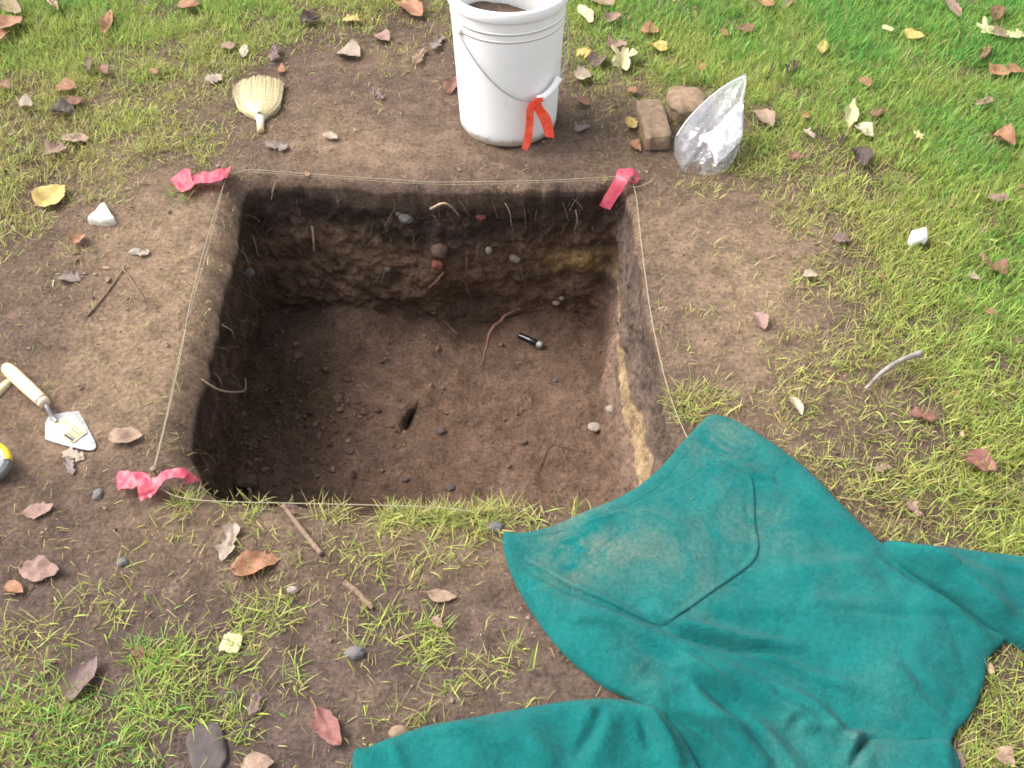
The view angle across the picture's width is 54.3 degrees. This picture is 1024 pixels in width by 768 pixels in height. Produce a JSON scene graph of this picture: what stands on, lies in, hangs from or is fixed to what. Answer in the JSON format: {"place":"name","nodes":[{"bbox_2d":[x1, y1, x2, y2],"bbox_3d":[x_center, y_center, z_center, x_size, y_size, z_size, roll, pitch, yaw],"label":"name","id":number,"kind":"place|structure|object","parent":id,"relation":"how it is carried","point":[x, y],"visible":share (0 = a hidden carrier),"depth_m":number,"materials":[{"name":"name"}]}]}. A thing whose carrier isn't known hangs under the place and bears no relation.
{"place":"outdoors","nodes":[
{"label":"outdoors","id":0,"kind":"place"},
{"bbox_2d":[0,0,1023,767],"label":"ground","id":1,"kind":"structure","parent":0,"point":[428,120],"depth_m":2.06,"materials":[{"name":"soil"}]},
{"bbox_2d":[0,443,11,479],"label":"tape measure","id":2,"kind":"object","parent":1,"relation":"on","point":[5,461],"visible":1,"depth_m":1.83,"materials":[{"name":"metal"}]},
{"bbox_2d":[0,379,12,396],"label":"wooden handle","id":3,"kind":"object","parent":1,"relation":"on","point":[6,384],"visible":0.73,"depth_m":1.99,"materials":[{"name":"brown wood"}]},
{"bbox_2d":[4,580,22,592],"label":"leaf","id":4,"kind":"object","parent":1,"relation":"on","point":[14,586],"visible":1,"depth_m":1.66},
{"bbox_2d":[14,503,52,518],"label":"leaf","id":5,"kind":"object","parent":1,"relation":"on","point":[32,511],"visible":1,"depth_m":1.78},
{"bbox_2d":[9,555,58,581],"bbox_3d":[-0.808,0.311,1.694,0.077,0.010,0.050,31,54,26],"label":"leaf","id":6,"kind":"object","parent":1,"relation":"on","point":[30,570],"visible":1,"depth_m":1.70,"materials":[{"name":"plant"}]},
{"bbox_2d":[27,184,64,209],"bbox_3d":[-1.113,-0.450,2.398,0.081,0.020,0.093,0,47,0],"label":"leaf","id":7,"kind":"object","parent":1,"relation":"on","point":[47,194],"visible":0.98,"depth_m":2.41,"materials":[{"name":"plant"}]},
{"bbox_2d":[1,363,95,450],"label":"trowel","id":8,"kind":"object","parent":1,"relation":"on","point":[68,429],"visible":1,"depth_m":1.93,"materials":[{"name":"metal"}]},
{"bbox_2d":[43,139,65,153],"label":"leaf","id":9,"kind":"object","parent":1,"relation":"on","point":[53,147],"visible":0.99,"depth_m":2.54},
{"bbox_2d":[49,98,74,113],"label":"leaf","id":10,"kind":"object","parent":1,"relation":"on","point":[61,103],"visible":1,"depth_m":2.67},
{"bbox_2d":[57,268,79,281],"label":"leaf","id":11,"kind":"object","parent":1,"relation":"on","point":[70,277],"visible":1,"depth_m":2.21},
{"bbox_2d":[63,456,74,474],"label":"leaf","id":12,"kind":"object","parent":1,"relation":"on","point":[68,462],"visible":1,"depth_m":1.86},
{"bbox_2d":[53,133,88,141],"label":"leaf","id":13,"kind":"object","parent":1,"relation":"on","point":[81,136],"visible":1,"depth_m":2.58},
{"bbox_2d":[62,446,83,461],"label":"leaf","id":14,"kind":"object","parent":1,"relation":"on","point":[72,454],"visible":1,"depth_m":1.88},
{"bbox_2d":[68,233,84,244],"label":"leaf","id":15,"kind":"object","parent":1,"relation":"on","point":[73,239],"visible":1,"depth_m":2.29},
{"bbox_2d":[92,488,102,499],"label":"pebble","id":16,"kind":"object","parent":1,"relation":"on","point":[97,494],"visible":1,"depth_m":1.81,"materials":[{"name":"grey stone"}]},
{"bbox_2d":[88,202,116,225],"bbox_3d":[-0.973,-0.391,2.360,0.056,0.035,0.077,-26,52,-22],"label":"stone","id":17,"kind":"object","parent":1,"relation":"on","point":[101,214],"visible":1,"depth_m":2.35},
{"bbox_2d":[86,265,125,315],"bbox_3d":[-0.885,-0.206,2.188,0.010,0.007,0.169,10,48,9],"label":"twig","id":18,"kind":"object","parent":1,"relation":"on","point":[98,302],"visible":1,"depth_m":2.17,"materials":[{"name":"wood"}]},
{"bbox_2d":[99,427,141,442],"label":"leaf","id":19,"kind":"object","parent":1,"relation":"on","point":[124,435],"visible":1,"depth_m":1.90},
{"bbox_2d":[116,468,200,500],"bbox_3d":[-0.645,0.182,1.800,0.156,0.030,0.063,0,47,0],"label":"flagging tape","id":20,"kind":"object","parent":1,"relation":"on","point":[146,484],"visible":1,"depth_m":1.80,"materials":[{"name":"plastic"}]},
{"bbox_2d":[177,0,199,7],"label":"leaf","id":21,"kind":"object","parent":1,"relation":"on","point":[188,3],"visible":0.99,"depth_m":3.05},
{"bbox_2d":[170,166,230,191],"bbox_3d":[-0.767,-0.502,2.441,0.147,0.025,0.095,0,47,0],"label":"flagging tape","id":22,"kind":"object","parent":1,"relation":"on","point":[179,180],"visible":1,"depth_m":2.44,"materials":[{"name":"plastic"}]},
{"bbox_2d":[186,721,227,767],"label":"stone","id":23,"kind":"object","parent":1,"relation":"on","point":[201,747],"visible":1,"depth_m":1.47,"materials":[{"name":"stone"}]},
{"bbox_2d":[205,73,221,83],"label":"leaf","id":24,"kind":"object","parent":1,"relation":"on","point":[216,77],"visible":1,"depth_m":2.77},
{"bbox_2d":[214,522,239,560],"bbox_3d":[-0.492,0.270,1.729,0.038,0.017,0.080,0,47,0],"label":"leaf","id":25,"kind":"object","parent":1,"relation":"on","point":[225,548],"visible":1,"depth_m":1.73,"materials":[{"name":"plant"}]},
{"bbox_2d":[218,550,278,575],"bbox_3d":[-0.446,0.306,1.696,0.101,0.018,0.051,0,47,0],"label":"leaf","id":26,"kind":"object","parent":1,"relation":"on","point":[255,564],"visible":1,"depth_m":1.70,"materials":[{"name":"plant"}]},
{"bbox_2d":[234,752,274,767],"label":"leaf","id":27,"kind":"object","parent":1,"relation":"on","point":[258,760],"visible":1,"depth_m":1.46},
{"bbox_2d":[246,690,262,715],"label":"leaf","id":28,"kind":"object","parent":1,"relation":"on","point":[258,696],"visible":1,"depth_m":1.52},
{"bbox_2d":[232,75,283,133],"bbox_3d":[-0.694,-0.756,2.679,0.147,0.037,0.272,0,47,0],"label":"whisk broom","id":29,"kind":"object","parent":1,"relation":"on","point":[258,98],"visible":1,"depth_m":2.68,"materials":[{"name":"wicker"}]},
{"bbox_2d":[268,42,280,60],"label":"leaf","id":30,"kind":"object","parent":1,"relation":"on","point":[274,53],"visible":1,"depth_m":2.86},
{"bbox_2d":[264,140,288,150],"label":"leaf","id":31,"kind":"object","parent":1,"relation":"on","point":[274,144],"visible":1,"depth_m":2.55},
{"bbox_2d":[281,504,323,555],"bbox_3d":[-0.370,0.255,1.756,0.011,0.023,0.143,-29,53,-24],"label":"stick","id":32,"kind":"object","parent":1,"relation":"on","point":[307,536],"visible":1,"depth_m":1.75,"materials":[{"name":"wood"}]},
{"bbox_2d":[301,9,319,22],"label":"leaf","id":33,"kind":"object","parent":1,"relation":"on","point":[306,15],"visible":1,"depth_m":3.00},
{"bbox_2d":[310,697,341,744],"bbox_3d":[-0.281,0.508,1.497,0.036,0.013,0.094,-36,56,-29],"label":"leaf","id":34,"kind":"object","parent":1,"relation":"on","point":[325,726],"visible":1,"depth_m":1.50,"materials":[{"name":"plant"}]},
{"bbox_2d":[337,39,359,55],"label":"leaf","id":35,"kind":"object","parent":1,"relation":"on","point":[351,47],"visible":1,"depth_m":2.89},
{"bbox_2d":[344,646,364,660],"bbox_3d":[-0.250,0.428,1.585,0.034,0.018,0.024,0,47,0],"label":"pebble","id":36,"kind":"object","parent":1,"relation":"on","point":[353,653],"visible":1,"depth_m":1.58,"materials":[{"name":"grey stone"}]},
{"bbox_2d":[342,580,374,609],"bbox_3d":[-0.255,0.351,1.665,0.073,0.012,0.013,34,55,28],"label":"stick","id":37,"kind":"object","parent":1,"relation":"on","point":[356,591],"visible":1,"depth_m":1.66,"materials":[{"name":"wood"}]},
{"bbox_2d":[372,28,389,40],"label":"leaf","id":38,"kind":"object","parent":1,"relation":"on","point":[384,35],"visible":1,"depth_m":2.95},
{"bbox_2d":[388,725,408,737],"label":"pebble","id":39,"kind":"object","parent":1,"relation":"on","point":[395,730],"visible":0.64,"depth_m":1.49,"materials":[{"name":"brown stone"}]},
{"bbox_2d":[396,0,422,15],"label":"leaf","id":40,"kind":"object","parent":1,"relation":"on","point":[413,7],"visible":1,"depth_m":3.05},
{"bbox_2d":[412,47,426,63],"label":"leaf","id":41,"kind":"object","parent":1,"relation":"on","point":[417,58],"visible":1,"depth_m":2.86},
{"bbox_2d":[154,169,686,511],"bbox_3d":[-0.171,-0.153,2.121,1.064,0.008,1.035,0,47,0],"label":"string line","id":42,"kind":"object","parent":1,"relation":"on","point":[382,181],"visible":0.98,"depth_m":2.16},
{"bbox_2d":[193,192,674,515],"bbox_3d":[-0.190,0.034,2.320,1.046,0.469,1.025,0,47,0],"label":"excavation pit","id":43,"kind":"object","parent":1,"relation":"in","point":[401,290],"visible":0.7,"depth_m":2.55,"materials":[{"name":"soil"}]},
{"bbox_2d":[202,377,246,392],"bbox_3d":[-0.630,-0.011,2.248,0.033,0.290,0.284,-3,47,-3],"label":"root","id":44,"kind":"object","parent":43,"relation":"attached to","point":[210,385],"visible":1,"depth_m":2.12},
{"bbox_2d":[234,474,258,491],"bbox_3d":[-0.633,0.236,2.381,0.057,0.036,0.041,0,47,0],"label":"stone","id":45,"kind":"object","parent":43,"relation":"in","point":[243,483],"visible":0.93,"depth_m":2.37,"materials":[{"name":"stone"}]},
{"bbox_2d":[307,278,321,288],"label":"stone","id":46,"kind":"object","parent":43,"relation":"on","point":[314,283],"visible":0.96,"depth_m":2.69,"materials":[{"name":"stone"}]},
{"bbox_2d":[398,213,412,223],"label":"stone","id":47,"kind":"object","parent":43,"relation":"in","point":[405,219],"visible":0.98,"depth_m":2.52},
{"bbox_2d":[229,301,607,509],"bbox_3d":[-0.224,0.147,2.454,0.989,0.101,0.990,0,47,0],"label":"pit rubble","id":48,"kind":"object","parent":43,"relation":"on","point":[297,355],"visible":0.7,"depth_m":2.54,"materials":[{"name":"soil"}]},
{"bbox_2d":[195,196,669,510],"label":"hair roots","id":49,"kind":"object","parent":43,"relation":"hanging from","point":[428,287],"visible":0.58,"depth_m":2.47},
{"bbox_2d":[431,260,442,269],"bbox_3d":[-0.194,-0.309,2.597,0.031,0.027,0.027,0,47,0],"label":"brick fragment","id":50,"kind":"object","parent":43,"relation":"in","point":[437,264],"visible":1,"depth_m":2.59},
{"bbox_2d":[430,243,448,258],"bbox_3d":[-0.187,-0.344,2.577,0.047,0.048,0.040,0,47,0],"label":"stone","id":51,"kind":"object","parent":43,"relation":"in","point":[439,251],"visible":1,"depth_m":2.56,"materials":[{"name":"stone"}]},
{"bbox_2d":[466,267,486,281],"bbox_3d":[-0.095,-0.297,2.664,0.057,0.054,0.046,0,47,0],"label":"stone","id":52,"kind":"object","parent":43,"relation":"in","point":[476,274],"visible":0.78,"depth_m":2.65,"materials":[{"name":"stone"}]},
{"bbox_2d":[480,307,521,366],"bbox_3d":[-0.031,-0.137,2.676,0.019,0.088,0.203,26,52,22],"label":"root","id":53,"kind":"object","parent":43,"relation":"attached to","point":[503,317],"visible":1,"depth_m":2.64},
{"bbox_2d":[517,332,543,348],"bbox_3d":[0.050,-0.118,2.702,0.078,0.020,0.020,25,52,22],"label":"metal rod","id":54,"kind":"object","parent":43,"relation":"on","point":[531,341],"visible":1,"depth_m":2.69,"materials":[{"name":"metal"}]},
{"bbox_2d":[588,422,600,431],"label":"pebble","id":55,"kind":"object","parent":43,"relation":"on","point":[594,427],"visible":1,"depth_m":2.49,"materials":[{"name":"white stone"}]},
{"bbox_2d":[430,34,444,48],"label":"leaf","id":56,"kind":"object","parent":1,"relation":"on","point":[436,43],"visible":1,"depth_m":2.91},
{"bbox_2d":[420,588,456,601],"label":"leaf","id":57,"kind":"object","parent":1,"relation":"on","point":[437,595],"visible":1,"depth_m":1.66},
{"bbox_2d":[443,76,456,93],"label":"leaf","id":58,"kind":"object","parent":1,"relation":"on","point":[450,85],"visible":0.86,"depth_m":2.76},
{"bbox_2d":[488,521,503,532],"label":"pebble","id":59,"kind":"object","parent":1,"relation":"on","point":[498,525],"visible":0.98,"depth_m":1.76,"materials":[{"name":"grey stone"}]},
{"bbox_2d":[447,0,568,146],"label":"bucket","id":60,"kind":"object","parent":1,"relation":"on","point":[508,65],"visible":0.98,"depth_m":2.43,"materials":[{"name":"white plastic"}]},
{"bbox_2d":[468,1,525,11],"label":"bucket soil","id":61,"kind":"structure","parent":60,"relation":"in","point":[491,6],"depth_m":2.52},
{"bbox_2d":[522,97,553,150],"bbox_3d":[0.063,-0.657,2.501,0.084,0.143,0.034,-6,47,-6],"label":"flagging tape","id":62,"kind":"object","parent":60,"relation":"attached to","point":[535,104],"visible":1,"depth_m":2.49,"materials":[{"name":"plastic"}]},
{"bbox_2d":[0,2,1022,766],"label":"soil crumbs","id":63,"kind":"object","parent":1,"relation":"on","point":[418,186],"visible":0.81,"depth_m":2.18,"materials":[{"name":"soil"}]},
{"bbox_2d":[0,0,1023,767],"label":"grass","id":64,"kind":"structure","parent":1,"relation":"on","point":[838,34],"depth_m":2.45,"materials":[{"name":"plant"}]},
{"bbox_2d":[0,0,20,12],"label":"leaf","id":65,"kind":"object","parent":64,"relation":"on","point":[14,3],"visible":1,"depth_m":3.01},
{"bbox_2d":[0,14,21,27],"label":"leaf","id":66,"kind":"object","parent":64,"relation":"on","point":[10,20],"visible":1,"depth_m":2.95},
{"bbox_2d":[19,93,32,105],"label":"leaf","id":67,"kind":"object","parent":64,"relation":"on","point":[25,101],"visible":1,"depth_m":2.69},
{"bbox_2d":[56,78,76,89],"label":"leaf","id":68,"kind":"object","parent":64,"relation":"on","point":[69,84],"visible":1,"depth_m":2.75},
{"bbox_2d":[63,95,81,103],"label":"leaf","id":69,"kind":"object","parent":64,"relation":"on","point":[70,100],"visible":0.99,"depth_m":2.71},
{"bbox_2d":[61,656,96,710],"bbox_3d":[-0.668,0.458,1.536,0.048,0.015,0.091,0,47,0],"label":"leaf","id":70,"kind":"object","parent":64,"relation":"on","point":[79,673],"visible":1,"depth_m":1.54,"materials":[{"name":"plant"}]},
{"bbox_2d":[98,9,112,38],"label":"leaf","id":71,"kind":"object","parent":64,"relation":"on","point":[102,20],"visible":1,"depth_m":2.97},
{"bbox_2d":[131,646,143,659],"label":"leaf","id":72,"kind":"object","parent":64,"relation":"on","point":[141,652],"visible":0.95,"depth_m":1.58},
{"bbox_2d":[218,632,241,652],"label":"leaf","id":73,"kind":"object","parent":64,"relation":"on","point":[234,648],"visible":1,"depth_m":1.60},
{"bbox_2d":[576,47,590,57],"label":"leaf","id":74,"kind":"object","parent":64,"relation":"on","point":[581,50],"visible":0.92,"depth_m":2.88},
{"bbox_2d":[587,50,606,66],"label":"leaf","id":75,"kind":"object","parent":64,"relation":"on","point":[590,57],"visible":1,"depth_m":2.84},
{"bbox_2d":[604,11,620,21],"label":"leaf","id":76,"kind":"object","parent":64,"relation":"on","point":[617,14],"visible":1,"depth_m":3.00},
{"bbox_2d":[640,20,658,32],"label":"leaf","id":77,"kind":"object","parent":64,"relation":"on","point":[647,25],"visible":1,"depth_m":2.97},
{"bbox_2d":[651,40,666,50],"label":"leaf","id":78,"kind":"object","parent":64,"relation":"on","point":[661,44],"visible":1,"depth_m":2.89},
{"bbox_2d":[789,397,803,414],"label":"leaf","id":79,"kind":"object","parent":64,"relation":"on","point":[797,403],"visible":1,"depth_m":1.93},
{"bbox_2d":[845,98,858,132],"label":"leaf","id":80,"kind":"object","parent":64,"relation":"on","point":[850,108],"visible":1,"depth_m":2.64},
{"bbox_2d":[855,122,873,136],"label":"leaf","id":81,"kind":"object","parent":64,"relation":"on","point":[862,125],"visible":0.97,"depth_m":2.59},
{"bbox_2d":[904,28,924,37],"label":"leaf","id":82,"kind":"object","parent":64,"relation":"on","point":[911,33],"visible":0.96,"depth_m":2.94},
{"bbox_2d":[906,501,922,515],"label":"leaf","id":83,"kind":"object","parent":64,"relation":"on","point":[912,507],"visible":1,"depth_m":1.76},
{"bbox_2d":[908,228,927,245],"bbox_3d":[0.926,-0.339,2.280,0.048,0.030,0.044,0,47,0],"label":"paper scrap","id":84,"kind":"object","parent":64,"relation":"on","point":[918,235],"visible":1,"depth_m":2.27,"materials":[{"name":"white paper"}]},
{"bbox_2d":[945,0,961,16],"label":"leaf","id":85,"kind":"object","parent":64,"relation":"on","point":[956,7],"visible":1,"depth_m":3.04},
{"bbox_2d":[956,448,996,470],"bbox_3d":[0.853,0.136,1.828,0.049,0.018,0.062,-15,49,-14],"label":"leaf","id":86,"kind":"object","parent":64,"relation":"on","point":[981,453],"visible":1,"depth_m":1.83,"materials":[{"name":"plant"}]},
{"bbox_2d":[976,16,993,33],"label":"leaf","id":87,"kind":"object","parent":64,"relation":"on","point":[984,22],"visible":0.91,"depth_m":2.97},
{"bbox_2d":[975,95,994,104],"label":"leaf","id":88,"kind":"object","parent":64,"relation":"on","point":[985,101],"visible":0.99,"depth_m":2.70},
{"bbox_2d":[990,5,1004,20],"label":"leaf","id":89,"kind":"object","parent":64,"relation":"on","point":[994,12],"visible":1,"depth_m":3.02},
{"bbox_2d":[989,192,1008,201],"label":"leaf","id":90,"kind":"object","parent":64,"relation":"on","point":[1002,195],"visible":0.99,"depth_m":2.40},
{"bbox_2d":[991,259,1007,274],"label":"leaf","id":91,"kind":"object","parent":64,"relation":"on","point":[1001,262],"visible":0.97,"depth_m":2.22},
{"bbox_2d":[989,62,1010,74],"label":"leaf","id":92,"kind":"object","parent":64,"relation":"on","point":[995,68],"visible":0.98,"depth_m":2.81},
{"bbox_2d":[993,25,1008,36],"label":"leaf","id":93,"kind":"object","parent":64,"relation":"on","point":[996,28],"visible":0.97,"depth_m":2.95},
{"bbox_2d":[991,745,1014,765],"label":"leaf","id":94,"kind":"object","parent":64,"relation":"on","point":[1005,752],"visible":1,"depth_m":1.47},
{"bbox_2d":[1008,63,1023,71],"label":"leaf","id":95,"kind":"object","parent":64,"relation":"on","point":[1015,67],"visible":1,"depth_m":2.81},
{"bbox_2d":[1,0,1023,766],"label":"leaf fragments","id":96,"kind":"object","parent":1,"relation":"on","point":[991,666],"visible":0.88,"depth_m":2.30,"materials":[{"name":"plant"}]},
{"bbox_2d":[574,66,591,79],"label":"leaf","id":97,"kind":"object","parent":1,"relation":"on","point":[579,74],"visible":1,"depth_m":2.81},
{"bbox_2d":[577,4,593,22],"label":"leaf","id":98,"kind":"object","parent":1,"relation":"on","point":[588,13],"visible":1,"depth_m":3.02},
{"bbox_2d":[607,34,626,46],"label":"leaf","id":99,"kind":"object","parent":1,"relation":"on","point":[611,41],"visible":0.91,"depth_m":2.91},
{"bbox_2d":[611,44,636,72],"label":"leaf","id":100,"kind":"object","parent":1,"relation":"on","point":[620,59],"visible":1,"depth_m":2.84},
{"bbox_2d":[625,116,637,127],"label":"leaf","id":101,"kind":"object","parent":1,"relation":"on","point":[631,122],"visible":1,"depth_m":2.63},
{"bbox_2d":[636,99,670,150],"bbox_3d":[0.366,-0.674,2.598,0.074,0.056,0.196,-3,47,-3],"label":"stone","id":102,"kind":"object","parent":1,"relation":"on","point":[653,125],"visible":1,"depth_m":2.56,"materials":[{"name":"stone"}]},
{"bbox_2d":[666,86,705,123],"bbox_3d":[0.465,-0.745,2.671,0.103,0.064,0.130,0,47,0],"label":"stone","id":103,"kind":"object","parent":1,"relation":"on","point":[683,103],"visible":0.98,"depth_m":2.63,"materials":[{"name":"stone"}]},
{"bbox_2d":[352,414,1023,767],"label":"sweatshirt","id":104,"kind":"object","parent":1,"relation":"on","point":[757,600],"visible":1,"depth_m":1.58,"materials":[{"name":"fabric"}]},
{"bbox_2d":[676,76,744,144],"bbox_3d":[0.528,-0.649,2.502,0.152,0.146,0.300,33,55,27],"label":"plastic bag","id":105,"kind":"object","parent":1,"relation":"on","point":[707,99],"visible":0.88,"depth_m":2.51,"materials":[{"name":"plastic"}]},
{"bbox_2d":[699,102,743,162],"bbox_3d":[0.544,-0.635,2.497,0.149,0.104,0.080,-30,54,-25],"label":"crumpled paper","id":106,"kind":"object","parent":105,"relation":"in","point":[722,139],"visible":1,"depth_m":2.48,"materials":[{"name":"paper"}]},
{"bbox_2d":[752,312,768,329],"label":"leaf","id":107,"kind":"object","parent":1,"relation":"on","point":[761,319],"visible":1,"depth_m":2.10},
{"bbox_2d":[752,108,774,126],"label":"leaf","id":108,"kind":"object","parent":1,"relation":"on","point":[769,116],"visible":1,"depth_m":2.62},
{"bbox_2d":[788,150,803,160],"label":"leaf","id":109,"kind":"object","parent":1,"relation":"on","point":[793,154],"visible":1,"depth_m":2.52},
{"bbox_2d":[832,233,849,241],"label":"leaf","id":110,"kind":"object","parent":1,"relation":"on","point":[838,237],"visible":1,"depth_m":2.29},
{"bbox_2d":[851,146,872,164],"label":"leaf","id":111,"kind":"object","parent":1,"relation":"on","point":[864,158],"visible":1,"depth_m":2.50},
{"bbox_2d":[864,350,923,389],"bbox_3d":[0.753,-0.030,1.979,0.156,0.026,0.018,-25,52,-22],"label":"stick","id":112,"kind":"object","parent":1,"relation":"on","point":[918,353],"visible":1,"depth_m":1.98,"materials":[{"name":"grey wood"}]},
{"bbox_2d":[908,406,937,421],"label":"leaf","id":113,"kind":"object","parent":1,"relation":"on","point":[930,415],"visible":1,"depth_m":1.91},
{"bbox_2d":[986,123,1015,144],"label":"leaf","id":114,"kind":"object","parent":1,"relation":"on","point":[1008,132],"visible":0.98,"depth_m":2.56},
{"bbox_3d":[0.295,-0.496,2.481,0.011,0.071,0.012,0,47,0],"label":"nail","id":115,"kind":"object","parent":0,"visible":0},
{"bbox_2d":[599,168,638,209],"bbox_3d":[0.269,-0.477,2.459,0.093,0.093,0.048,-23,51,-20],"label":"flagging tape","id":116,"kind":"object","parent":115,"relation":"attached to","point":[615,189],"visible":1,"depth_m":2.44,"materials":[{"name":"plastic"}]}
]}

